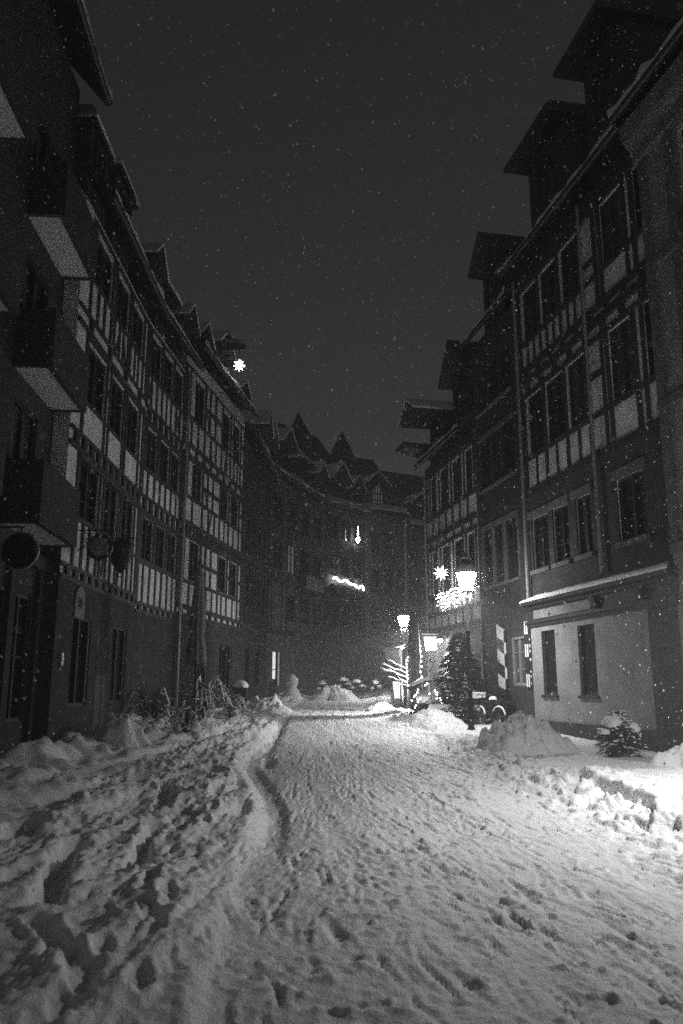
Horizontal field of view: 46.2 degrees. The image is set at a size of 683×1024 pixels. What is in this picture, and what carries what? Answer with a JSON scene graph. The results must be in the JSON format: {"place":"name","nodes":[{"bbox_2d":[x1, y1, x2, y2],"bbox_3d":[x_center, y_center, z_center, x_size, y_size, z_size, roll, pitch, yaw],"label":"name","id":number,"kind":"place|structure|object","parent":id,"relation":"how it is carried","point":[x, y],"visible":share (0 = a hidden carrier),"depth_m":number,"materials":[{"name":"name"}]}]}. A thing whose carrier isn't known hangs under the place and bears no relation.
{"place":"outdoors","nodes":[
{"label":"outdoors","id":0,"kind":"place"},
{"bbox_2d":[71,0,594,476],"label":"sky","id":1,"kind":"structure","parent":0,"point":[411,161],"materials":[{"name":"black"}]},
{"bbox_2d":[0,688,682,1023],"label":"street","id":2,"kind":"structure","parent":0,"point":[494,958],"depth_m":6.67,"materials":[{"name":"snow"}]},
{"bbox_2d":[93,712,150,747],"bbox_3d":[-4.644,4.536,16.587,1.446,0.763,1.041,0,-12,0],"label":"snow pile","id":3,"kind":"object","parent":2,"relation":"on","point":[119,730],"visible":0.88,"depth_m":16.37,"materials":[{"name":"snow"}]},
{"bbox_2d":[120,687,177,727],"bbox_3d":[-4.902,4.971,20.016,1.757,1.144,1.463,0,-12,0],"label":"snowy shrub","id":4,"kind":"object","parent":2,"relation":"on","point":[159,719],"visible":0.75,"depth_m":19.92,"materials":[{"name":"grey plant"}]},
{"bbox_2d":[162,698,212,738],"bbox_3d":[-3.674,5.005,19.332,1.348,0.982,1.142,0,-12,0],"label":"snowy shrub","id":5,"kind":"object","parent":2,"relation":"on","point":[187,715],"visible":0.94,"depth_m":19.18,"materials":[{"name":"grey plant"}]},
{"bbox_2d":[186,561,206,721],"bbox_3d":[-3.679,3.601,20.298,0.492,4.750,0.491,8,-15,-32],"label":"closed parasol","id":6,"kind":"object","parent":2,"relation":"on","point":[197,656],"visible":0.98,"depth_m":20.31,"materials":[{"name":"fabric"}]},
{"bbox_2d":[165,674,237,721],"bbox_3d":[-4.014,5.371,23.060,1.778,1.384,1.816,-6,-14,25],"label":"snowy shrub","id":7,"kind":"object","parent":2,"relation":"on","point":[207,694],"visible":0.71,"depth_m":22.91,"materials":[{"name":"grey plant"}]},
{"bbox_2d":[211,694,249,718],"bbox_3d":[-3.471,6.150,24.899,1.347,0.945,0.984,0,-12,0],"label":"snowy shrub","id":8,"kind":"object","parent":2,"relation":"on","point":[238,699],"visible":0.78,"depth_m":24.77,"materials":[{"name":"grey plant"}]},
{"bbox_2d":[230,680,248,708],"bbox_3d":[-3.776,6.822,29.426,0.683,1.275,0.601,0,-12,0],"label":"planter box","id":9,"kind":"object","parent":2,"relation":"on","point":[239,687],"visible":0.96,"depth_m":29.27,"materials":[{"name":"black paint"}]},
{"bbox_2d":[250,700,288,714],"bbox_3d":[-2.701,7.043,28.386,2.052,0.721,1.232,-7,-14,30],"label":"snow pile","id":10,"kind":"object","parent":2,"relation":"on","point":[261,706],"visible":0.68,"depth_m":28.21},
{"bbox_2d":[282,674,302,699],"bbox_3d":[-2.502,8.863,40.036,1.224,1.469,1.236,0,-12,0],"label":"snowman","id":11,"kind":"object","parent":2,"relation":"on","point":[291,689],"visible":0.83,"depth_m":39.82,"materials":[{"name":"snow"}]},
{"bbox_2d":[307,685,358,700],"bbox_3d":[-0.400,9.021,39.655,2.903,0.925,1.988,0,-12,0],"label":"snow pile","id":12,"kind":"object","parent":2,"relation":"on","point":[332,692],"visible":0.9,"depth_m":39.15,"materials":[{"name":"snow"}]},
{"bbox_2d":[348,678,368,697],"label":"snowy shrub","id":13,"kind":"object","parent":2,"relation":"on","point":[358,681],"visible":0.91,"depth_m":41.01,"materials":[{"name":"grey plant"}]},
{"bbox_2d":[365,701,394,711],"bbox_3d":[1.552,7.480,30.480,1.670,0.558,1.497,0,-12,0],"label":"snow pile","id":14,"kind":"object","parent":2,"relation":"on","point":[378,706],"visible":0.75,"depth_m":30.12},
{"bbox_2d":[380,655,407,708],"bbox_3d":[1.995,6.630,30.366,1.045,2.350,0.237,0,-12,0],"label":"bare sapling","id":15,"kind":"object","parent":2,"relation":"on","point":[400,679],"visible":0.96,"depth_m":30.42,"materials":[{"name":"white plant"}]},
{"bbox_2d":[390,681,403,707],"bbox_3d":[2.200,7.280,31.369,0.454,1.242,0.605,5,-13,-23],"label":"sandwich board","id":16,"kind":"object","parent":2,"relation":"on","point":[395,697],"visible":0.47,"depth_m":31.33,"materials":[{"name":"white paint"}]},
{"bbox_2d":[397,605,409,690],"bbox_3d":[3.080,7.079,39.394,0.635,5.150,0.613,0,-12,0],"label":"street lamp","id":17,"kind":"object","parent":2,"relation":"on","point":[403,615],"visible":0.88,"depth_m":39.57,"materials":[{"name":"black metal"}]},
{"bbox_2d":[407,609,422,702],"bbox_3d":[2.658,5.587,29.076,0.544,4.100,0.534,-2,-12,10],"label":"closed parasol","id":18,"kind":"object","parent":2,"relation":"on","point":[414,662],"visible":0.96,"depth_m":29.02,"materials":[{"name":"fabric"}]},
{"bbox_2d":[408,676,452,713],"bbox_3d":[3.132,6.473,27.513,1.812,1.603,0.999,0,-12,0],"label":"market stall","id":19,"kind":"object","parent":2,"relation":"on","point":[417,706],"visible":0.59,"depth_m":27.19,"materials":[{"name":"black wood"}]},
{"bbox_2d":[406,706,467,727],"bbox_3d":[2.833,6.161,23.891,2.039,0.736,4.355,0,-12,0],"label":"snow pile","id":20,"kind":"object","parent":2,"relation":"on","point":[423,717],"visible":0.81,"depth_m":23.05,"materials":[{"name":"snow"}]},
{"bbox_2d":[431,632,485,716],"bbox_3d":[3.978,5.625,26.588,2.033,3.209,1.925,0,-12,0],"label":"conifer tree","id":21,"kind":"object","parent":2,"relation":"on","point":[455,650],"visible":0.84,"depth_m":26.35,"materials":[{"name":"grey plant"}]},
{"bbox_2d":[440,697,490,723],"bbox_3d":[3.804,6.256,24.446,1.924,1.165,1.914,0,-12,0],"label":"evergreen","id":22,"kind":"object","parent":2,"relation":"on","point":[459,703],"visible":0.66,"depth_m":24.23,"materials":[{"name":"black plant"}]},
{"bbox_2d":[455,550,476,729],"bbox_3d":[3.450,3.566,21.737,0.635,5.150,0.613,0,-12,0],"label":"street lamp","id":23,"kind":"object","parent":2,"relation":"on","point":[466,569],"visible":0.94,"depth_m":21.90,"materials":[{"name":"black metal"}]},
{"bbox_2d":[472,692,505,724],"bbox_3d":[4.221,5.708,22.907,0.552,1.080,1.724,5,-13,-21],"label":"bicycle","id":24,"kind":"object","parent":2,"relation":"on","point":[478,695],"visible":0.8,"depth_m":23.08,"materials":[{"name":"metal"}]},
{"bbox_2d":[485,688,515,722],"bbox_3d":[4.870,6.001,23.949,1.404,1.411,1.528,0,-12,0],"label":"evergreen","id":25,"kind":"object","parent":2,"relation":"on","point":[504,693],"visible":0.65,"depth_m":23.82,"materials":[{"name":"grey plant"}]},
{"bbox_2d":[473,711,582,756],"bbox_3d":[3.888,4.605,16.449,2.429,1.010,1.797,0,-12,0],"label":"snow pile","id":26,"kind":"object","parent":2,"relation":"on","point":[494,736],"visible":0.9,"depth_m":16.14,"materials":[{"name":"snow"}]},
{"bbox_2d":[594,710,647,756],"bbox_3d":[5.471,4.540,15.783,1.016,1.235,0.966,0,-12,0],"label":"potted shrub","id":27,"kind":"object","parent":2,"relation":"on","point":[618,724],"visible":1,"depth_m":15.61,"materials":[{"name":"grey plant"}]},
{"bbox_2d":[649,743,682,767],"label":"snow pile","id":28,"kind":"object","parent":2,"relation":"on","point":[669,757],"visible":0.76,"depth_m":14.14,"materials":[{"name":"snow"}]},
{"bbox_2d":[0,0,682,1022],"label":"falling snow","id":29,"kind":"structure","parent":0,"point":[340,444],"depth_m":8.72,"materials":[{"name":"snow"}]},
{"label":"ground","id":30,"kind":"structure","parent":0,"visible":0},
{"bbox_2d":[0,0,113,750],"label":"apartment house","id":31,"kind":"structure","parent":30,"relation":"on","point":[50,493],"depth_m":14.23,"materials":[{"name":"grey concrete"}]},
{"bbox_2d":[5,592,29,721],"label":"window","id":32,"kind":"structure","parent":31,"relation":"in","point":[13,707],"depth_m":14.24,"materials":[{"name":"black glass"}]},
{"bbox_2d":[0,526,39,569],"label":"hanging sign","id":33,"kind":"object","parent":31,"relation":"attached to","point":[17,549],"visible":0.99,"depth_m":11.08,"materials":[{"name":"metal"}]},
{"bbox_2d":[9,397,35,458],"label":"window","id":34,"kind":"structure","parent":31,"relation":"in","point":[23,429],"depth_m":14.19,"materials":[{"name":"black glass"}]},
{"bbox_2d":[23,254,46,306],"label":"window","id":35,"kind":"structure","parent":31,"relation":"in","point":[35,296],"depth_m":14.75,"materials":[{"name":"black glass"}]},
{"bbox_2d":[36,116,57,160],"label":"window","id":36,"kind":"structure","parent":31,"relation":"in","point":[44,150],"depth_m":15.33,"materials":[{"name":"black glass"}]},
{"bbox_2d":[33,104,171,741],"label":"half timbered house","id":37,"kind":"structure","parent":30,"relation":"on","point":[73,568],"depth_m":18.01,"materials":[{"name":"grey paint"}]},
{"bbox_2d":[67,617,88,706],"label":"window","id":38,"kind":"structure","parent":37,"relation":"in","point":[80,626],"depth_m":16.74,"materials":[{"name":"black glass"}]},
{"bbox_2d":[73,587,84,619],"bbox_3d":[-5.366,1.853,16.401,0.046,0.650,0.600,0,-12,0],"label":"wall sign","id":39,"kind":"object","parent":37,"relation":"attached to","point":[79,606],"visible":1,"depth_m":16.33,"materials":[{"name":"grey paint"}]},
{"bbox_2d":[79,460,97,527],"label":"window","id":40,"kind":"structure","parent":37,"relation":"in","point":[88,479],"depth_m":17.37,"materials":[{"name":"black glass"}]},
{"bbox_2d":[77,530,112,559],"bbox_3d":[-5.030,0.673,16.351,0.725,0.632,0.080,0,-12,0],"label":"hanging sign","id":41,"kind":"object","parent":37,"relation":"attached to","point":[99,548],"visible":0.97,"depth_m":16.32,"materials":[{"name":"black metal"}]},
{"bbox_2d":[87,346,104,416],"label":"window","id":42,"kind":"structure","parent":37,"relation":"in","point":[97,368],"depth_m":17.96,"materials":[{"name":"black glass"}]},
{"bbox_2d":[91,635,107,733],"bbox_3d":[-5.416,4.274,17.768,0.050,3.000,0.800,0,-12,0],"label":"door","id":43,"kind":"structure","parent":37,"relation":"in","point":[102,642],"depth_m":17.82,"materials":[{"name":"black wood"}]},
{"bbox_2d":[96,240,111,300],"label":"window","id":44,"kind":"structure","parent":37,"relation":"in","point":[104,263],"depth_m":18.56,"materials":[{"name":"black glass"}]},
{"bbox_2d":[103,482,115,539],"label":"window","id":45,"kind":"structure","parent":37,"relation":"in","point":[110,494],"depth_m":19.08,"materials":[{"name":"black glass"}]},
{"bbox_2d":[110,378,121,437],"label":"window","id":46,"kind":"structure","parent":37,"relation":"in","point":[115,422],"depth_m":19.59,"materials":[{"name":"black glass"}]},
{"bbox_2d":[108,626,124,702],"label":"window","id":47,"kind":"structure","parent":37,"relation":"in","point":[118,633],"depth_m":19.64,"materials":[{"name":"black glass"}]},
{"bbox_2d":[117,277,127,329],"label":"window","id":48,"kind":"structure","parent":37,"relation":"in","point":[122,307],"depth_m":20.16,"materials":[{"name":"black glass"}]},
{"bbox_2d":[110,538,135,577],"bbox_3d":[-4.952,1.004,17.724,0.712,0.895,0.579,8,-15,-33],"label":"hanging sign","id":49,"kind":"object","parent":37,"relation":"attached to","point":[120,556],"visible":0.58,"depth_m":17.60,"materials":[{"name":"black metal"}]},
{"bbox_2d":[121,497,131,541],"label":"window","id":50,"kind":"structure","parent":37,"relation":"in","point":[127,507],"depth_m":20.60,"materials":[{"name":"black glass"}]},
{"bbox_2d":[126,400,137,454],"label":"window","id":51,"kind":"structure","parent":37,"relation":"in","point":[132,412],"depth_m":21.12,"materials":[{"name":"black glass"}]},
{"bbox_2d":[132,306,142,354],"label":"window","id":52,"kind":"structure","parent":37,"relation":"in","point":[137,325],"depth_m":21.69,"materials":[{"name":"black glass"}]},
{"bbox_2d":[129,279,203,717],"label":"half timbered house","id":53,"kind":"structure","parent":30,"relation":"on","point":[157,569],"depth_m":23.65,"materials":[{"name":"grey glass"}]},
{"bbox_2d":[141,517,151,562],"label":"window","id":54,"kind":"structure","parent":53,"relation":"in","point":[146,548],"depth_m":22.41,"materials":[{"name":"black glass"}]},
{"bbox_2d":[146,428,155,472],"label":"window","id":55,"kind":"structure","parent":53,"relation":"in","point":[150,463],"depth_m":22.96,"materials":[{"name":"black glass"}]},
{"bbox_2d":[151,338,160,380],"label":"window","id":56,"kind":"structure","parent":53,"relation":"in","point":[156,354],"depth_m":23.54,"materials":[{"name":"black glass"}]},
{"bbox_2d":[155,526,163,568],"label":"window","id":57,"kind":"structure","parent":53,"relation":"in","point":[160,532],"depth_m":23.60,"materials":[{"name":"black glass"}]},
{"bbox_2d":[160,441,167,482],"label":"window","id":58,"kind":"structure","parent":53,"relation":"in","point":[164,449],"depth_m":24.14,"materials":[{"name":"black glass"}]},
{"bbox_2d":[164,354,171,395],"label":"window","id":59,"kind":"structure","parent":53,"relation":"in","point":[168,364],"depth_m":24.71,"materials":[{"name":"black glass"}]},
{"bbox_2d":[167,533,174,573],"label":"window","id":60,"kind":"structure","parent":53,"relation":"in","point":[171,539],"depth_m":24.71,"materials":[{"name":"black glass"}]},
{"bbox_2d":[171,452,178,491],"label":"window","id":61,"kind":"structure","parent":53,"relation":"in","point":[174,478],"depth_m":25.29,"materials":[{"name":"black glass"}]},
{"bbox_2d":[175,369,181,407],"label":"window","id":62,"kind":"structure","parent":53,"relation":"in","point":[178,385],"depth_m":25.88,"materials":[{"name":"black glass"}]},
{"bbox_2d":[172,321,259,710],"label":"half timbered house","id":63,"kind":"structure","parent":30,"relation":"on","point":[222,414],"depth_m":29.03,"materials":[{"name":"grey paint"}]},
{"bbox_2d":[188,541,197,581],"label":"window","id":64,"kind":"structure","parent":63,"relation":"in","point":[193,548],"depth_m":26.73,"materials":[{"name":"black glass"}]},
{"bbox_2d":[191,465,200,501],"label":"window","id":65,"kind":"structure","parent":63,"relation":"in","point":[196,472],"depth_m":27.45,"materials":[{"name":"black glass"}]},
{"bbox_2d":[195,381,203,425],"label":"window","id":66,"kind":"structure","parent":63,"relation":"in","point":[199,395],"depth_m":28.04,"materials":[{"name":"black glass"}]},
{"bbox_2d":[218,557,224,592],"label":"window","id":67,"kind":"structure","parent":63,"relation":"in","point":[221,582],"depth_m":30.04,"materials":[{"name":"black glass"}]},
{"bbox_2d":[221,488,226,519],"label":"window","id":68,"kind":"structure","parent":63,"relation":"in","point":[223,493],"depth_m":30.60,"materials":[{"name":"black glass"}]},
{"bbox_2d":[218,644,229,693],"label":"window","id":69,"kind":"structure","parent":63,"relation":"in","point":[224,666],"depth_m":29.97,"materials":[{"name":"black glass"}]},
{"bbox_2d":[223,413,229,451],"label":"window","id":70,"kind":"structure","parent":63,"relation":"in","point":[226,419],"depth_m":31.24,"materials":[{"name":"black glass"}]},
{"bbox_2d":[230,563,235,597],"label":"window","id":71,"kind":"structure","parent":63,"relation":"in","point":[232,573],"depth_m":31.46,"materials":[{"name":"black glass"}]},
{"bbox_2d":[239,410,280,699],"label":"half timbered house","id":72,"kind":"structure","parent":30,"relation":"on","point":[254,523],"depth_m":36.66,"materials":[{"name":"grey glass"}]},
{"bbox_2d":[230,361,334,697],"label":"half timbered house","id":73,"kind":"structure","parent":30,"relation":"on","point":[310,602],"depth_m":44.36,"materials":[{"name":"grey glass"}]},
{"bbox_2d":[272,652,279,685],"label":"lit door","id":74,"kind":"structure","parent":73,"relation":"in","point":[274,653],"depth_m":40.99,"materials":[{"name":"white glass"}]},
{"bbox_2d":[273,538,280,569],"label":"window","id":75,"kind":"structure","parent":73,"relation":"in","point":[276,555],"depth_m":42.29,"materials":[{"name":"black glass"}]},
{"bbox_2d":[274,493,281,524],"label":"window","id":76,"kind":"structure","parent":73,"relation":"in","point":[278,503],"depth_m":42.74,"materials":[{"name":"black glass"}]},
{"bbox_2d":[287,595,293,621],"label":"window","id":77,"kind":"structure","parent":73,"relation":"in","point":[290,616],"depth_m":43.48,"materials":[{"name":"black glass"}]},
{"bbox_2d":[288,544,294,574],"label":"window","id":78,"kind":"structure","parent":73,"relation":"in","point":[291,550],"depth_m":44.16,"materials":[{"name":"grey"}]},
{"bbox_2d":[289,501,295,531],"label":"window","id":79,"kind":"structure","parent":73,"relation":"in","point":[292,512],"depth_m":44.67,"materials":[{"name":"black glass"}]},
{"bbox_2d":[301,599,307,624],"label":"window","id":80,"kind":"structure","parent":73,"relation":"in","point":[304,617],"depth_m":45.47,"materials":[{"name":"black glass"}]},
{"bbox_2d":[302,550,307,577],"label":"window","id":81,"kind":"structure","parent":73,"relation":"in","point":[304,553],"depth_m":45.91,"materials":[{"name":"black glass"}]},
{"bbox_2d":[302,509,308,537],"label":"window","id":82,"kind":"structure","parent":73,"relation":"in","point":[305,514],"depth_m":46.48,"materials":[{"name":"black glass"}]},
{"bbox_2d":[292,412,310,434],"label":"gabled house","id":83,"kind":"structure","parent":30,"relation":"on","point":[299,422],"depth_m":58.38,"materials":[{"name":"paint"}]},
{"bbox_2d":[278,423,371,691],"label":"half timbered house","id":84,"kind":"structure","parent":30,"relation":"on","point":[338,542],"depth_m":50.47,"materials":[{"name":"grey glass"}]},
{"bbox_2d":[328,553,336,575],"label":"window","id":85,"kind":"structure","parent":84,"relation":"in","point":[331,562],"depth_m":49.64,"materials":[{"name":"black glass"}]},
{"bbox_2d":[328,516,336,538],"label":"window","id":86,"kind":"structure","parent":84,"relation":"in","point":[332,530],"depth_m":50.15,"materials":[{"name":"black glass"}]},
{"bbox_2d":[328,602,336,628],"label":"window","id":87,"kind":"structure","parent":84,"relation":"in","point":[332,609],"depth_m":48.99,"materials":[{"name":"black glass"}]},
{"bbox_2d":[341,556,349,577],"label":"window","id":88,"kind":"structure","parent":84,"relation":"in","point":[344,569],"depth_m":50.68,"materials":[{"name":"black glass"}]},
{"bbox_2d":[341,519,349,541],"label":"window","id":89,"kind":"structure","parent":84,"relation":"in","point":[344,533],"depth_m":51.19,"materials":[{"name":"black glass"}]},
{"bbox_2d":[341,604,349,629],"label":"window","id":90,"kind":"structure","parent":84,"relation":"in","point":[345,615],"depth_m":50.00,"materials":[{"name":"black glass"}]},
{"bbox_2d":[354,559,361,579],"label":"window","id":91,"kind":"structure","parent":84,"relation":"in","point":[357,563],"depth_m":51.72,"materials":[{"name":"black glass"}]},
{"bbox_2d":[354,605,361,630],"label":"window","id":92,"kind":"structure","parent":84,"relation":"in","point":[357,614],"depth_m":51.03,"materials":[{"name":"black glass"}]},
{"bbox_2d":[330,431,354,458],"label":"gabled house","id":93,"kind":"structure","parent":30,"relation":"on","point":[341,448],"depth_m":64.83,"materials":[{"name":"paint"}]},
{"bbox_2d":[333,454,409,691],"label":"plastered house","id":94,"kind":"structure","parent":30,"relation":"on","point":[384,629],"depth_m":52.97,"materials":[{"name":"grey paint"}]},
{"bbox_2d":[369,531,380,553],"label":"window","id":95,"kind":"structure","parent":94,"relation":"in","point":[374,536],"depth_m":53.02,"materials":[{"name":"black glass"}]},
{"bbox_2d":[369,569,381,593],"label":"window","id":96,"kind":"structure","parent":94,"relation":"in","point":[374,579],"depth_m":52.47,"materials":[{"name":"black glass"}]},
{"bbox_2d":[370,607,381,630],"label":"window","id":97,"kind":"structure","parent":94,"relation":"in","point":[375,612],"depth_m":51.97,"materials":[{"name":"black glass"}]},
{"bbox_2d":[372,647,405,663],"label":"shop awning","id":98,"kind":"object","parent":94,"relation":"attached to","point":[390,653],"visible":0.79,"depth_m":49.37,"materials":[{"name":"fabric"}]},
{"bbox_2d":[383,533,394,555],"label":"window","id":99,"kind":"structure","parent":94,"relation":"in","point":[388,548],"depth_m":53.55,"materials":[{"name":"black glass"}]},
{"bbox_2d":[384,570,395,594],"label":"window","id":100,"kind":"structure","parent":94,"relation":"in","point":[389,574],"depth_m":53.02,"materials":[{"name":"black glass"}]},
{"bbox_2d":[384,608,395,630],"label":"window","id":101,"kind":"structure","parent":94,"relation":"in","point":[389,623],"depth_m":52.50,"materials":[{"name":"black glass"}]},
{"bbox_2d":[396,571,403,593],"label":"window","id":102,"kind":"structure","parent":94,"relation":"in","point":[399,587],"depth_m":53.47,"materials":[{"name":"black glass"}]},
{"bbox_2d":[380,470,429,688],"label":"plastered house","id":103,"kind":"structure","parent":30,"relation":"on","point":[409,485],"depth_m":54.54,"materials":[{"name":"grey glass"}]},
{"bbox_2d":[410,539,417,559],"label":"window","id":104,"kind":"structure","parent":103,"relation":"in","point":[413,542],"depth_m":54.56,"materials":[{"name":"black glass"}]},
{"bbox_2d":[410,579,420,596],"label":"window","id":105,"kind":"structure","parent":103,"relation":"in","point":[414,588],"depth_m":53.96,"materials":[{"name":"black glass"}]},
{"bbox_2d":[395,339,483,716],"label":"half timbered house","id":106,"kind":"structure","parent":30,"relation":"on","point":[455,507],"depth_m":30.17,"materials":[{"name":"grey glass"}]},
{"bbox_2d":[422,633,440,649],"bbox_3d":[3.524,4.909,30.240,0.968,0.639,0.170,0,-12,1],"label":"lit shop sign","id":107,"kind":"object","parent":106,"relation":"attached to","point":[431,643],"visible":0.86,"depth_m":30.21,"materials":[{"name":"white"}]},
{"bbox_2d":[441,468,446,508],"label":"window","id":108,"kind":"structure","parent":106,"relation":"in","point":[443,473],"depth_m":31.24,"materials":[{"name":"black glass"}]},
{"bbox_2d":[443,546,449,592],"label":"window","id":109,"kind":"structure","parent":106,"relation":"in","point":[445,550],"depth_m":30.54,"materials":[{"name":"black glass"}]},
{"bbox_2d":[453,458,459,500],"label":"window","id":110,"kind":"structure","parent":106,"relation":"in","point":[456,475],"depth_m":29.87,"materials":[{"name":"black glass"}]},
{"bbox_2d":[455,539,461,587],"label":"window","id":111,"kind":"structure","parent":106,"relation":"in","point":[458,546],"depth_m":29.23,"materials":[{"name":"black glass"}]},
{"bbox_2d":[465,448,472,492],"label":"window","id":112,"kind":"structure","parent":106,"relation":"in","point":[469,483],"depth_m":28.51,"materials":[{"name":"black glass"}]},
{"bbox_2d":[468,532,475,581],"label":"window","id":113,"kind":"structure","parent":106,"relation":"in","point":[471,540],"depth_m":27.88,"materials":[{"name":"black glass"}]},
{"bbox_2d":[460,231,534,720],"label":"plastered house","id":114,"kind":"structure","parent":30,"relation":"on","point":[500,552],"depth_m":25.64,"materials":[{"name":"grey paint"}]},
{"bbox_2d":[475,368,487,418],"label":"window","id":115,"kind":"structure","parent":114,"relation":"in","point":[482,383],"depth_m":27.46,"materials":[{"name":"black glass"}]},
{"bbox_2d":[478,438,490,494],"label":"window","id":116,"kind":"structure","parent":114,"relation":"in","point":[484,448],"depth_m":26.92,"materials":[{"name":"black glass"}]},
{"bbox_2d":[482,530,495,590],"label":"window","id":117,"kind":"structure","parent":114,"relation":"in","point":[488,547],"depth_m":26.30,"materials":[{"name":"black glass"}]},
{"bbox_2d":[486,357,498,409],"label":"window","id":118,"kind":"structure","parent":114,"relation":"in","point":[492,365],"depth_m":26.54,"materials":[{"name":"black glass"}]},
{"bbox_2d":[489,430,501,487],"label":"window","id":119,"kind":"structure","parent":114,"relation":"in","point":[496,436],"depth_m":26.00,"materials":[{"name":"black glass"}]},
{"bbox_2d":[493,524,505,586],"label":"window","id":120,"kind":"structure","parent":114,"relation":"in","point":[499,533],"depth_m":25.37,"materials":[{"name":"black glass"}]},
{"bbox_2d":[496,344,511,399],"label":"window","id":121,"kind":"structure","parent":114,"relation":"in","point":[505,368],"depth_m":25.57,"materials":[{"name":"black glass"}]},
{"bbox_2d":[500,418,516,480],"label":"window","id":122,"kind":"structure","parent":114,"relation":"in","point":[509,454],"depth_m":25.03,"materials":[{"name":"black glass"}]},
{"bbox_2d":[504,517,521,583],"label":"window","id":123,"kind":"structure","parent":114,"relation":"in","point":[511,530],"depth_m":24.43,"materials":[{"name":"black glass"}]},
{"bbox_2d":[512,635,525,685],"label":"window","id":124,"kind":"structure","parent":114,"relation":"in","point":[519,677],"depth_m":23.66,"materials":[{"name":"grey glass"}]},
{"bbox_2d":[497,0,682,751],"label":"half timbered house","id":125,"kind":"structure","parent":30,"relation":"on","point":[616,282],"depth_m":19.74,"materials":[{"name":"grey paint"}]},
{"bbox_2d":[523,282,537,340],"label":"window","id":126,"kind":"structure","parent":125,"relation":"in","point":[529,297],"depth_m":23.91,"materials":[{"name":"black glass"}]},
{"bbox_2d":[528,389,543,454],"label":"window","id":127,"kind":"structure","parent":125,"relation":"in","point":[536,426],"depth_m":23.17,"materials":[{"name":"black glass"}]},
{"bbox_2d":[534,513,549,568],"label":"window","id":128,"kind":"structure","parent":125,"relation":"in","point":[542,551],"depth_m":22.50,"materials":[{"name":"black glass"}]},
{"bbox_2d":[540,259,557,322],"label":"window","id":129,"kind":"structure","parent":125,"relation":"in","point":[548,278],"depth_m":22.70,"materials":[{"name":"black glass"}]},
{"bbox_2d":[547,372,564,441],"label":"window","id":130,"kind":"structure","parent":125,"relation":"in","point":[554,389],"depth_m":21.96,"materials":[{"name":"black glass"}]},
{"bbox_2d":[554,504,570,562],"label":"window","id":131,"kind":"structure","parent":125,"relation":"in","point":[561,514],"depth_m":21.29,"materials":[{"name":"black glass"}]},
{"bbox_2d":[561,236,578,301],"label":"window","id":132,"kind":"structure","parent":125,"relation":"in","point":[570,277],"depth_m":21.51,"materials":[{"name":"black glass"}]},
{"bbox_2d":[568,354,587,427],"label":"window","id":133,"kind":"structure","parent":125,"relation":"in","point":[577,381],"depth_m":20.76,"materials":[{"name":"black glass"}]},
{"bbox_2d":[577,494,593,554],"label":"window","id":134,"kind":"structure","parent":125,"relation":"in","point":[585,520],"depth_m":20.08,"materials":[{"name":"black glass"}]},
{"bbox_2d":[600,186,623,261],"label":"window","id":135,"kind":"structure","parent":125,"relation":"in","point":[610,211],"depth_m":19.41,"materials":[{"name":"black glass"}]},
{"bbox_2d":[610,317,634,399],"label":"window","id":136,"kind":"structure","parent":125,"relation":"in","point":[624,367],"depth_m":18.70,"materials":[{"name":"black glass"}]},
{"bbox_2d":[618,469,647,540],"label":"window","id":137,"kind":"structure","parent":125,"relation":"in","point":[630,491],"depth_m":17.98,"materials":[{"name":"black glass"}]},
{"bbox_2d":[632,166,641,228],"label":"window","id":138,"kind":"structure","parent":125,"relation":"in","point":[635,177],"depth_m":18.33,"materials":[{"name":"black glass"}]},
{"bbox_2d":[644,301,654,376],"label":"window","id":139,"kind":"structure","parent":125,"relation":"in","point":[646,306],"depth_m":17.60,"materials":[{"name":"black glass"}]},
{"bbox_2d":[606,17,682,659],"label":"plastered house","id":140,"kind":"structure","parent":30,"relation":"on","point":[658,185],"depth_m":16.61,"materials":[{"name":"paint"}]},
{"bbox_2d":[677,123,682,217],"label":"window","id":141,"kind":"structure","parent":140,"relation":"in","point":[680,130],"depth_m":16.47,"materials":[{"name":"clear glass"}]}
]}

